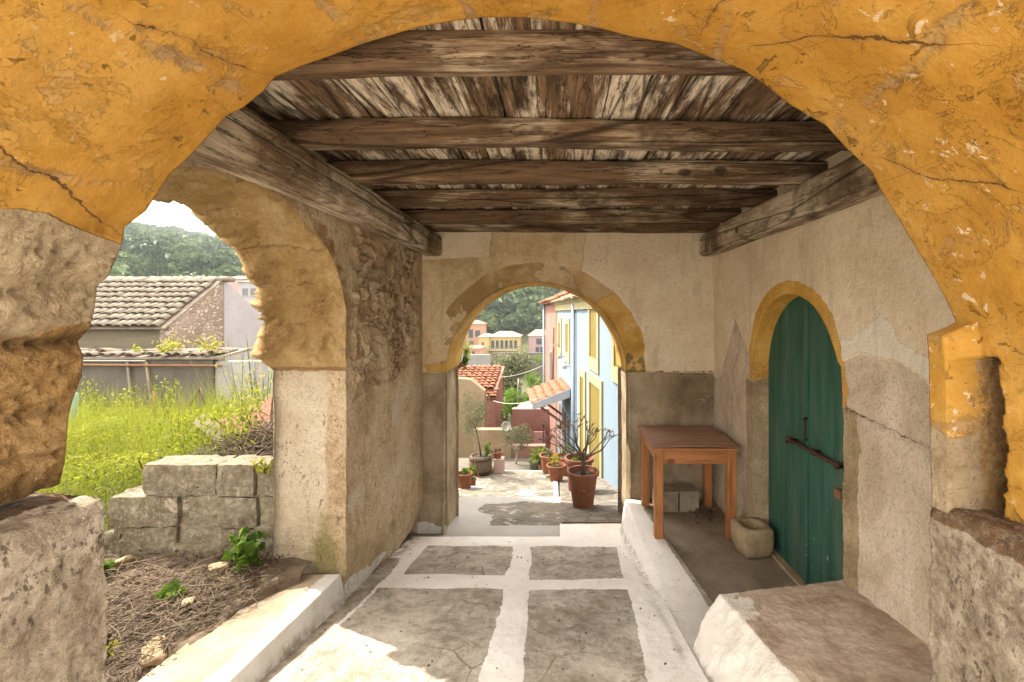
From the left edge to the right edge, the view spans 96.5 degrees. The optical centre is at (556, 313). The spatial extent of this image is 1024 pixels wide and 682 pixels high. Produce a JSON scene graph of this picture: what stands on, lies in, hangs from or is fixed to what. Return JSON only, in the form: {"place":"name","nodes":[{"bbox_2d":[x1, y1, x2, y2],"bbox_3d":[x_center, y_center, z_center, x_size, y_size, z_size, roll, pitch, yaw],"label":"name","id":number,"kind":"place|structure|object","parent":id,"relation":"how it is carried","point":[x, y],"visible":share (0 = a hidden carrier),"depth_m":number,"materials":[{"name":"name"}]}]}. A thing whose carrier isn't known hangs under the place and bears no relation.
{"place":"outdoors","nodes":[
{"label":"outdoors","id":0,"kind":"place"},
{"bbox_2d":[132,200,215,235],"label":"sky","id":1,"kind":"structure","parent":0,"point":[173,213],"materials":[{"name":"white"}]},
{"bbox_2d":[104,554,310,681],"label":"dirt ground","id":2,"kind":"structure","parent":0,"point":[290,577],"depth_m":2.52,"materials":[{"name":"soil"}]},
{"bbox_2d":[104,559,115,579],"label":"leafy weed","id":3,"kind":"object","parent":2,"relation":"on","point":[109,564],"visible":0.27,"depth_m":2.65,"materials":[{"name":"green plant"}]},
{"bbox_2d":[105,635,124,665],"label":"leafy weed","id":4,"kind":"object","parent":2,"relation":"on","point":[113,647],"visible":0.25,"depth_m":1.97,"materials":[{"name":"yellow plant"}]},
{"bbox_2d":[113,554,134,568],"bbox_3d":[-2.620,1.500,2.744,0.068,0.056,0.117,0,0,18],"label":"loose stone","id":5,"kind":"object","parent":2,"relation":"on","point":[119,561],"visible":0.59,"depth_m":2.73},
{"bbox_2d":[139,634,166,667],"bbox_3d":[-1.798,1.514,2.029,0.093,0.050,0.190,0,0,-42],"label":"loose stone","id":6,"kind":"object","parent":2,"relation":"on","point":[156,652],"visible":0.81,"depth_m":2.00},
{"bbox_2d":[152,579,185,603],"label":"leafy weed","id":7,"kind":"object","parent":2,"relation":"on","point":[162,594],"visible":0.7,"depth_m":2.38,"materials":[{"name":"green plant"}]},
{"bbox_2d":[181,596,195,610],"bbox_3d":[-1.900,1.500,2.350,0.066,0.048,0.077,0,0,-28],"label":"loose stone","id":8,"kind":"object","parent":2,"relation":"on","point":[186,600],"visible":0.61,"depth_m":2.34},
{"bbox_2d":[104,544,305,681],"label":"dead stalks","id":9,"kind":"object","parent":2,"relation":"on","point":[111,620],"visible":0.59,"depth_m":2.34,"materials":[{"name":"plant"}]},
{"bbox_2d":[208,561,229,575],"bbox_3d":[-1.982,1.500,2.660,0.085,0.074,0.113,0,0,27],"label":"loose stone","id":10,"kind":"object","parent":2,"relation":"on","point":[214,566],"visible":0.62,"depth_m":2.65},
{"bbox_2d":[221,526,267,573],"bbox_3d":[-1.836,1.417,2.720,0.204,0.308,0.237,0,0,25],"label":"leafy weed","id":11,"kind":"object","parent":2,"relation":"on","point":[244,552],"visible":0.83,"depth_m":2.67,"materials":[{"name":"green plant"}]},
{"bbox_2d":[46,274,617,532],"bbox_3d":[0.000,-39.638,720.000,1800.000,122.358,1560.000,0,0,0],"label":"ground","id":12,"kind":"structure","parent":0,"point":[524,341],"depth_m":16.36,"materials":[{"name":"stone"}]},
{"bbox_2d":[70,393,78,423],"bbox_3d":[-7.008,1.462,6.600,0.124,0.610,0.069,0,0,0],"label":"green pipe","id":13,"kind":"object","parent":12,"relation":"on","point":[75,399],"visible":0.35,"depth_m":6.58,"materials":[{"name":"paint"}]},
{"bbox_2d":[79,378,116,418],"bbox_3d":[-7.696,1.516,7.583,0.527,0.987,0.576,0,0,0],"label":"tall weed","id":14,"kind":"object","parent":12,"relation":"on","point":[93,393],"visible":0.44,"depth_m":7.55,"materials":[{"name":"green plant"}]},
{"bbox_2d":[111,382,146,413],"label":"tall weed","id":15,"kind":"object","parent":12,"relation":"on","point":[125,398],"visible":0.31,"depth_m":8.16,"materials":[{"name":"green plant"}]},
{"bbox_2d":[152,391,155,417],"bbox_3d":[-6.370,1.504,7.201,0.051,0.538,0.030,0,0,0],"label":"garden stake","id":16,"kind":"object","parent":12,"relation":"on","point":[153,392],"visible":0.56,"depth_m":7.19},
{"bbox_2d":[36,331,273,529],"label":"grass","id":17,"kind":"structure","parent":12,"relation":"on","point":[94,441],"depth_m":3.83,"materials":[{"name":"green plant"}]},
{"bbox_2d":[189,387,204,405],"bbox_3d":[-5.087,1.195,6.473,0.327,0.275,0.075,0,0,19],"label":"bent rod","id":18,"kind":"object","parent":17,"relation":"on","point":[200,391],"visible":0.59,"depth_m":6.48,"materials":[{"name":"metal"}]},
{"bbox_2d":[146,242,168,275],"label":"cypress tree","id":19,"kind":"object","parent":12,"relation":"on","point":[159,255],"visible":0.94,"depth_m":107.49,"materials":[{"name":"green plant"}]},
{"bbox_2d":[144,371,182,416],"bbox_3d":[-6.351,1.447,7.381,0.424,0.974,0.551,0,0,-17],"label":"tall weed","id":20,"kind":"object","parent":12,"relation":"on","point":[164,391],"visible":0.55,"depth_m":7.41,"materials":[{"name":"green plant"}]},
{"bbox_2d":[78,276,264,360],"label":"stone house","id":21,"kind":"structure","parent":12,"relation":"on","point":[141,311],"depth_m":11.38,"materials":[{"name":"rubble stone"},{"name":"grey plaster"},{"name":"roof tile"}]},
{"bbox_2d":[76,347,267,411],"bbox_3d":[-10.148,1.674,9.988,7.796,1.853,1.185,0,0,0],"label":"lean to","id":22,"kind":"object","parent":12,"relation":"on","point":[120,365],"visible":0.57,"depth_m":9.60,"materials":[{"name":"metal"}]},
{"bbox_2d":[131,343,145,351],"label":"roof weed","id":23,"kind":"object","parent":22,"relation":"on","point":[135,349],"visible":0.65,"depth_m":9.70,"materials":[{"name":"yellow plant"}]},
{"bbox_2d":[151,338,174,352],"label":"roof weed","id":24,"kind":"object","parent":22,"relation":"on","point":[161,349],"visible":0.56,"depth_m":9.71,"materials":[{"name":"yellow plant"}]},
{"bbox_2d":[160,334,189,352],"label":"roof weed","id":25,"kind":"object","parent":22,"relation":"on","point":[173,344],"visible":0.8,"depth_m":9.73,"materials":[{"name":"yellow plant"}]},
{"bbox_2d":[193,334,223,355],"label":"roof weed","id":26,"kind":"object","parent":22,"relation":"on","point":[213,345],"visible":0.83,"depth_m":9.70,"materials":[{"name":"yellow plant"}]},
{"bbox_2d":[159,413,194,451],"bbox_3d":[-3.474,1.207,4.197,0.303,0.606,0.332,0,0,-26],"label":"tall weed","id":27,"kind":"object","parent":12,"relation":"on","point":[179,430],"visible":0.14,"depth_m":4.18,"materials":[{"name":"green plant"}]},
{"bbox_2d":[104,454,273,557],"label":"block wall","id":28,"kind":"structure","parent":12,"relation":"on","point":[166,506],"depth_m":2.88,"materials":[{"name":"stone"}]},
{"bbox_2d":[252,455,272,476],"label":"leafy weed","id":29,"kind":"object","parent":28,"relation":"on","point":[258,468],"visible":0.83,"depth_m":2.86,"materials":[{"name":"yellow plant"}]},
{"bbox_2d":[138,411,273,496],"bbox_3d":[-2.279,1.051,3.703,1.188,0.671,1.662,0,0,0],"label":"dead brushwood","id":30,"kind":"object","parent":12,"relation":"on","point":[264,434],"visible":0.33,"depth_m":3.30,"materials":[{"name":"wood"}]},
{"bbox_2d":[191,415,230,442],"bbox_3d":[-2.832,0.976,3.750,0.440,0.036,0.100,25,33,18],"label":"loose plank","id":31,"kind":"object","parent":12,"relation":"on","point":[207,433],"visible":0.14,"depth_m":3.75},
{"bbox_2d":[199,386,238,418],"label":"tall weed","id":32,"kind":"object","parent":12,"relation":"on","point":[219,402],"visible":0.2,"depth_m":6.35,"materials":[{"name":"green plant"}]},
{"bbox_2d":[214,345,253,409],"bbox_3d":[-5.183,1.217,7.368,0.679,1.501,0.549,0,0,-14],"label":"tall weed","id":33,"kind":"object","parent":12,"relation":"on","point":[233,374],"visible":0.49,"depth_m":7.36,"materials":[{"name":"green plant"}]},
{"bbox_2d":[227,276,248,291],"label":"hillside house","id":34,"kind":"structure","parent":12,"relation":"on","point":[234,285],"depth_m":100.00,"materials":[{"name":"pink paint"}]},
{"bbox_2d":[138,574,345,681],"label":"threshold slab","id":35,"kind":"structure","parent":12,"relation":"on","point":[260,640],"depth_m":2.17,"materials":[{"name":"stone"}]},
{"bbox_2d":[216,396,273,430],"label":"broken slab","id":36,"kind":"structure","parent":12,"relation":"on","point":[266,410],"depth_m":4.13,"materials":[{"name":"stone"}]},
{"bbox_2d":[229,381,263,409],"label":"tall weed","id":37,"kind":"object","parent":12,"relation":"on","point":[244,393],"visible":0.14,"depth_m":5.19,"materials":[{"name":"green plant"}]},
{"bbox_2d":[236,281,261,313],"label":"hillside house","id":38,"kind":"structure","parent":12,"relation":"on","point":[246,289],"depth_m":88.00,"materials":[{"name":"white paint"}]},
{"bbox_2d":[242,288,247,295],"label":"window","id":39,"kind":"structure","parent":38,"relation":"in","point":[244,290],"depth_m":87.93,"materials":[{"name":"grey glass"}]},
{"bbox_2d":[250,288,255,295],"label":"window","id":40,"kind":"structure","parent":38,"relation":"in","point":[252,290],"depth_m":87.93,"materials":[{"name":"grey glass"}]},
{"bbox_2d":[232,336,269,400],"bbox_3d":[-4.941,1.095,7.378,0.607,1.718,0.653,0,0,34],"label":"tall weed","id":41,"kind":"object","parent":12,"relation":"on","point":[250,373],"visible":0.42,"depth_m":7.36,"materials":[{"name":"green plant"}]},
{"bbox_2d":[235,368,273,416],"bbox_3d":[-2.765,0.817,4.292,0.439,0.742,0.372,0,0,0],"label":"tall weed","id":42,"kind":"object","parent":12,"relation":"on","point":[263,386],"visible":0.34,"depth_m":4.24,"materials":[{"name":"green plant"}]},
{"bbox_2d":[154,106,423,599],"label":"side wall","id":43,"kind":"structure","parent":12,"relation":"on","point":[336,302],"depth_m":2.83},
{"bbox_2d":[109,221,563,333],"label":"forest","id":44,"kind":"object","parent":12,"relation":"on","point":[190,253],"visible":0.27,"depth_m":144.46,"materials":[{"name":"green plant"}]},
{"bbox_2d":[462,339,476,359],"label":"bushy tree","id":45,"kind":"object","parent":12,"relation":"on","point":[465,347],"visible":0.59,"depth_m":60.00,"materials":[{"name":"green plant"}]},
{"bbox_2d":[458,377,485,457],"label":"gabled house","id":46,"kind":"structure","parent":12,"relation":"on","point":[466,449],"depth_m":11.60,"materials":[{"name":"paint"}]},
{"bbox_2d":[462,320,485,351],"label":"orange house","id":47,"kind":"structure","parent":12,"relation":"on","point":[477,329],"depth_m":124.00,"materials":[{"name":"clear paint"}]},
{"bbox_2d":[461,354,489,365],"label":"retaining wall","id":48,"kind":"structure","parent":12,"relation":"on","point":[480,359],"depth_m":82.00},
{"bbox_2d":[468,345,484,353],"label":"red house","id":49,"kind":"structure","parent":12,"relation":"on","point":[479,349],"depth_m":100.66,"materials":[{"name":"clear paint"}]},
{"bbox_2d":[458,365,504,427],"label":"tiled house","id":50,"kind":"structure","parent":12,"relation":"on","point":[489,378],"depth_m":13.83,"materials":[{"name":"red tile"}]},
{"bbox_2d":[403,496,562,541],"bbox_3d":[-0.840,2.396,5.053,1.820,0.568,1.706,0,0,0],"label":"alley step","id":51,"kind":"object","parent":12,"relation":"on","point":[502,516],"visible":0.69,"depth_m":4.95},
{"bbox_2d":[478,333,491,353],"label":"yellow annexe","id":52,"kind":"structure","parent":12,"relation":"on","point":[484,339],"depth_m":109.00,"materials":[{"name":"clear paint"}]},
{"bbox_2d":[474,428,511,457],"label":"terrace wall","id":53,"kind":"structure","parent":12,"relation":"on","point":[492,436],"depth_m":9.75,"materials":[{"name":"paint"}]},
{"bbox_2d":[501,421,510,430],"bbox_3d":[-1.084,2.503,9.763,0.142,0.347,0.166,0,0,36],"label":"satellite dish","id":54,"kind":"object","parent":53,"relation":"attached to","point":[506,425],"visible":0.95,"depth_m":9.78,"materials":[{"name":"metal"}]},
{"bbox_2d":[491,352,506,359],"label":"bushy tree","id":55,"kind":"object","parent":12,"relation":"on","point":[496,356],"visible":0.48,"depth_m":74.70,"materials":[{"name":"green plant"}]},
{"bbox_2d":[488,331,521,364],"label":"balcony house","id":56,"kind":"structure","parent":12,"relation":"on","point":[505,341],"depth_m":110.00,"materials":[{"name":"yellow paint"}]},
{"bbox_2d":[498,408,511,423],"bbox_3d":[-1.506,3.596,13.210,0.468,1.733,0.375,0,0,25],"label":"bushy tree","id":57,"kind":"object","parent":12,"relation":"on","point":[505,415],"visible":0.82,"depth_m":13.19,"materials":[{"name":"green plant"}]},
{"bbox_2d":[459,458,557,470],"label":"terrace","id":58,"kind":"structure","parent":12,"relation":"on","point":[521,464],"depth_m":9.38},
{"bbox_2d":[499,423,534,463],"bbox_3d":[-0.822,2.691,9.358,0.797,0.862,0.539,0,0,0],"label":"olive tree","id":59,"kind":"object","parent":58,"relation":"on","point":[522,436],"visible":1,"depth_m":9.33,"materials":[{"name":"green plant"}]},
{"bbox_2d":[528,445,546,469],"bbox_3d":[-0.355,2.856,8.954,0.455,0.488,0.648,0,0,0],"label":"potted cycad","id":60,"kind":"object","parent":58,"relation":"on","point":[534,461],"visible":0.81,"depth_m":8.89,"materials":[{"name":"plant"}]},
{"bbox_2d":[459,486,558,496],"bbox_3d":[-0.855,2.719,6.453,1.790,0.483,1.106,0,0,0],"label":"alley step","id":61,"kind":"object","parent":12,"relation":"on","point":[510,491],"visible":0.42,"depth_m":6.64,"materials":[{"name":"stone"}]},
{"bbox_2d":[459,467,472,488],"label":"potted succulent","id":62,"kind":"object","parent":61,"relation":"on","point":[465,474],"visible":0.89,"depth_m":6.83,"materials":[{"name":"ceramic"}]},
{"bbox_2d":[0,0,1023,681],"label":"archway","id":63,"kind":"object","parent":12,"relation":"on","point":[114,114],"visible":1,"depth_m":1.14,"materials":[{"name":"paint"}]},
{"bbox_2d":[190,17,882,255],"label":"timber ceiling","id":64,"kind":"structure","parent":63,"relation":"on","point":[502,124],"depth_m":2.00,"materials":[{"name":"brown wood"}]},
{"bbox_2d":[503,387,526,427],"bbox_3d":[-2.025,4.876,20.798,1.726,2.830,1.980,0,0,0],"label":"bushy tree","id":65,"kind":"object","parent":12,"relation":"on","point":[512,396],"visible":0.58,"depth_m":20.71,"materials":[{"name":"green plant"}]},
{"bbox_2d":[473,470,558,485],"bbox_3d":[-0.855,3.014,7.803,1.790,0.511,1.606,0,0,0],"label":"alley step","id":66,"kind":"object","parent":12,"relation":"on","point":[521,478],"visible":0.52,"depth_m":7.86,"materials":[{"name":"stone"}]},
{"bbox_2d":[468,465,476,485],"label":"potted succulent","id":67,"kind":"object","parent":66,"relation":"on","point":[473,479],"visible":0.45,"depth_m":7.38,"materials":[{"name":"green plant"}]},
{"bbox_2d":[469,452,491,475],"bbox_3d":[-1.381,2.750,8.250,0.418,0.360,0.415,0,0,0],"label":"barrel planter","id":68,"kind":"object","parent":66,"relation":"on","point":[483,465],"visible":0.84,"depth_m":8.10,"materials":[{"name":"stone"}]},
{"bbox_2d":[459,389,489,455],"bbox_3d":[-1.530,1.986,8.241,0.689,1.272,0.505,0,0,0],"label":"planter tree","id":69,"kind":"object","parent":68,"relation":"on","point":[476,416],"visible":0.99,"depth_m":8.22,"materials":[{"name":"green plant"}]},
{"bbox_2d":[483,441,491,456],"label":"leafy plant","id":70,"kind":"object","parent":68,"relation":"in","point":[487,448],"visible":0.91,"depth_m":8.20,"materials":[{"name":"green plant"}]},
{"bbox_2d":[494,457,504,472],"bbox_3d":[-1.070,2.820,8.450,0.180,0.260,0.180,0,0,0],"label":"pink pedestal","id":71,"kind":"object","parent":66,"relation":"on","point":[499,465],"visible":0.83,"depth_m":8.36,"materials":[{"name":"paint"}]},
{"bbox_2d":[491,448,502,458],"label":"potted flower","id":72,"kind":"object","parent":71,"relation":"on","point":[497,453],"visible":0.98,"depth_m":8.41,"materials":[{"name":"ceramic"}]},
{"bbox_2d":[492,349,540,421],"bbox_3d":[-3.358,5.425,33.799,4.368,5.610,4.528,0,0,0],"label":"bushy tree","id":73,"kind":"object","parent":12,"relation":"on","point":[515,365],"visible":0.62,"depth_m":33.57,"materials":[{"name":"green plant"}]},
{"bbox_2d":[492,352,542,378],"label":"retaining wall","id":74,"kind":"structure","parent":12,"relation":"on","point":[534,354],"depth_m":86.00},
{"bbox_2d":[518,402,531,406],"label":"shed roof","id":75,"kind":"structure","parent":12,"relation":"on","point":[528,404],"depth_m":17.74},
{"bbox_2d":[512,444,545,457],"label":"wall","id":76,"kind":"structure","parent":12,"relation":"on","point":[522,453],"depth_m":9.80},
{"bbox_2d":[512,407,548,450],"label":"rose wall","id":77,"kind":"structure","parent":12,"relation":"on","point":[537,418],"depth_m":16.00,"materials":[{"name":"paint"}]},
{"bbox_2d":[522,371,542,387],"bbox_3d":[-1.402,5.561,29.905,1.774,3.717,1.526,0,0,-25],"label":"bushy tree","id":78,"kind":"object","parent":12,"relation":"on","point":[533,381],"visible":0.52,"depth_m":29.83,"materials":[{"name":"green plant"}]},
{"bbox_2d":[527,329,542,351],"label":"pink house","id":79,"kind":"structure","parent":12,"relation":"on","point":[535,340],"depth_m":116.00,"materials":[{"name":"paint"}]},
{"bbox_2d":[532,352,542,377],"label":"bushy tree","id":80,"kind":"object","parent":12,"relation":"on","point":[536,356],"visible":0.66,"depth_m":59.95,"materials":[{"name":"green plant"}]},
{"bbox_2d":[534,431,544,443],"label":"garden gate","id":81,"kind":"structure","parent":12,"relation":"on","point":[538,434],"depth_m":10.29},
{"bbox_2d":[538,291,570,452],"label":"pink house","id":82,"kind":"structure","parent":12,"relation":"on","point":[549,339],"depth_m":15.27,"materials":[{"name":"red paint"}]},
{"bbox_2d":[550,350,551,379],"bbox_3d":[-0.189,1.975,15.270,0.042,1.450,0.553,0,0,-6],"label":"window","id":83,"kind":"structure","parent":82,"relation":"in","point":[550,350],"depth_m":15.26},
{"bbox_2d":[553,481,558,496],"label":"step kerb","id":84,"kind":"structure","parent":12,"relation":"on","point":[555,489],"depth_m":6.39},
{"bbox_2d":[539,447,557,473],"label":"potted flower","id":85,"kind":"object","parent":84,"relation":"on","point":[545,456],"visible":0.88,"depth_m":8.02,"materials":[{"name":"ceramic"}]},
{"bbox_2d":[546,453,565,482],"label":"potted flower","id":86,"kind":"object","parent":84,"relation":"on","point":[556,469],"visible":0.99,"depth_m":7.07,"materials":[{"name":"ceramic"}]},
{"bbox_2d":[400,232,714,546],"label":"end wall","id":87,"kind":"structure","parent":12,"relation":"on","point":[648,298],"depth_m":4.41,"materials":[{"name":"paint"}]},
{"bbox_2d":[458,348,469,369],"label":"wall plant","id":88,"kind":"object","parent":87,"relation":"attached to","point":[465,360],"depth_m":4.69,"materials":[{"name":"green plant"}]},
{"bbox_2d":[551,294,617,489],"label":"blue house","id":89,"kind":"structure","parent":12,"relation":"on","point":[587,369],"depth_m":8.45,"materials":[{"name":"paint"}]},
{"bbox_2d":[527,377,570,428],"bbox_3d":[-0.214,2.308,11.852,1.094,1.057,2.019,0,0,-7],"label":"canopy","id":90,"kind":"object","parent":89,"relation":"attached to","point":[552,391],"visible":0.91,"depth_m":11.13,"materials":[{"name":"orange tile"}]},
{"bbox_2d":[558,318,561,355],"bbox_3d":[0.089,0.680,13.074,0.040,1.080,0.735,0,0,-6],"label":"window","id":91,"kind":"structure","parent":89,"relation":"in","point":[559,319],"depth_m":12.76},
{"bbox_2d":[565,319,569,362],"bbox_3d":[0.269,0.680,11.474,0.040,1.080,0.835,0,0,-6],"label":"window","id":92,"kind":"structure","parent":89,"relation":"in","point":[567,321],"depth_m":11.50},
{"bbox_2d":[579,367,585,451],"bbox_3d":[0.521,2.120,9.229,0.042,1.960,0.745,0,0,-6],"label":"door","id":93,"kind":"structure","parent":89,"relation":"in","point":[582,373],"depth_m":9.26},
{"bbox_2d":[588,309,598,373],"bbox_3d":[0.652,0.405,8.069,0.040,1.230,0.926,0,0,-6],"label":"window","id":94,"kind":"structure","parent":89,"relation":"in","point":[593,318],"depth_m":8.10,"materials":[{"name":"wood"}]},
{"bbox_2d":[588,372,602,477],"bbox_3d":[0.667,1.927,7.924,0.042,1.665,1.218,0,0,-6],"label":"door","id":95,"kind":"structure","parent":89,"relation":"in","point":[595,385],"depth_m":7.83,"materials":[{"name":"wood"}]},
{"bbox_2d":[611,338,617,383],"bbox_3d":[0.852,0.530,6.289,0.040,0.900,0.704,0,0,-6],"label":"window","id":96,"kind":"structure","parent":89,"relation":"in","point":[614,368],"depth_m":6.50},
{"bbox_2d":[619,500,712,681],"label":"kerb","id":97,"kind":"structure","parent":12,"relation":"on","point":[667,574],"depth_m":3.18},
{"bbox_2d":[713,151,955,644],"bbox_3d":[1.666,0.500,2.900,0.309,3.000,3.400,0,0,0],"label":"door wall","id":98,"kind":"structure","parent":12,"relation":"on","point":[824,326],"depth_m":2.56,"materials":[{"name":"beige paint"}]},
{"bbox_2d":[769,296,843,584],"bbox_3d":[1.639,0.826,3.000,0.101,1.949,1.116,0,0,0],"label":"door","id":99,"kind":"structure","parent":98,"relation":"in","point":[806,420],"depth_m":2.99,"materials":[{"name":"green paint"}]},
{"bbox_2d":[260,536,707,681],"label":"paved floor","id":100,"kind":"structure","parent":0,"point":[455,638],"depth_m":2.54,"materials":[{"name":"stone"}]},
{"bbox_2d":[301,541,674,675],"bbox_3d":[-0.315,1.769,2.825,1.864,0.487,2.357,0,0,0],"label":"floor grit","id":101,"kind":"object","parent":100,"relation":"on","point":[665,663],"visible":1,"depth_m":2.53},
{"bbox_2d":[559,476,622,521],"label":"stone paving","id":102,"kind":"structure","parent":0,"point":[604,508],"depth_m":5.31,"materials":[{"name":"stone"}]},
{"bbox_2d":[556,443,573,475],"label":"potted flower","id":103,"kind":"object","parent":102,"relation":"on","point":[563,453],"visible":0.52,"depth_m":7.64,"materials":[{"name":"ceramic"}]},
{"bbox_2d":[538,412,617,508],"bbox_3d":[0.237,1.706,5.357,0.967,1.124,0.408,0,0,14],"label":"potted shrub","id":104,"kind":"object","parent":102,"relation":"on","point":[583,478],"visible":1,"depth_m":5.29,"materials":[{"name":"ceramic"}]},
{"bbox_2d":[564,453,593,490],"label":"potted plant","id":105,"kind":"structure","parent":102,"relation":"on","point":[570,460],"depth_m":6.28,"materials":[{"name":"ceramic"}]},
{"bbox_2d":[560,523,620,536],"bbox_3d":[0.365,2.123,4.410,0.670,0.020,0.420,0,0,0],"label":"white lip","id":106,"kind":"object","parent":102,"relation":"on","point":[589,529],"visible":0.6,"depth_m":4.47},
{"bbox_2d":[638,498,797,602],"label":"side floor","id":107,"kind":"structure","parent":0,"point":[715,561],"depth_m":3.35,"materials":[{"name":"concrete"}]},
{"bbox_2d":[663,483,698,512],"bbox_3d":[1.100,1.711,4.218,0.380,0.190,0.204,0,0,-3],"label":"concrete block","id":108,"kind":"object","parent":107,"relation":"on","point":[683,497],"depth_m":4.12,"materials":[{"name":"concrete"}]},
{"bbox_2d":[638,426,740,539],"bbox_3d":[1.115,1.429,3.960,0.704,0.753,0.714,0,0,1],"label":"wooden table","id":109,"kind":"object","parent":107,"relation":"on","point":[707,447],"visible":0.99,"depth_m":3.66,"materials":[{"name":"brown wood"}]},
{"bbox_2d":[689,500,722,525],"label":"leaf litter","id":110,"kind":"object","parent":107,"relation":"on","point":[705,512],"visible":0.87,"depth_m":4.08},
{"bbox_2d":[731,517,773,558],"bbox_3d":[1.474,1.698,3.440,0.250,0.221,0.244,0,0,-6],"label":"stone mortar","id":111,"kind":"object","parent":107,"relation":"on","point":[752,537],"visible":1,"depth_m":3.34,"materials":[{"name":"stone"}]},
{"bbox_2d":[692,579,931,681],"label":"stone bench","id":112,"kind":"object","parent":107,"relation":"on","point":[836,631],"visible":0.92,"depth_m":1.97,"materials":[{"name":"stone"}]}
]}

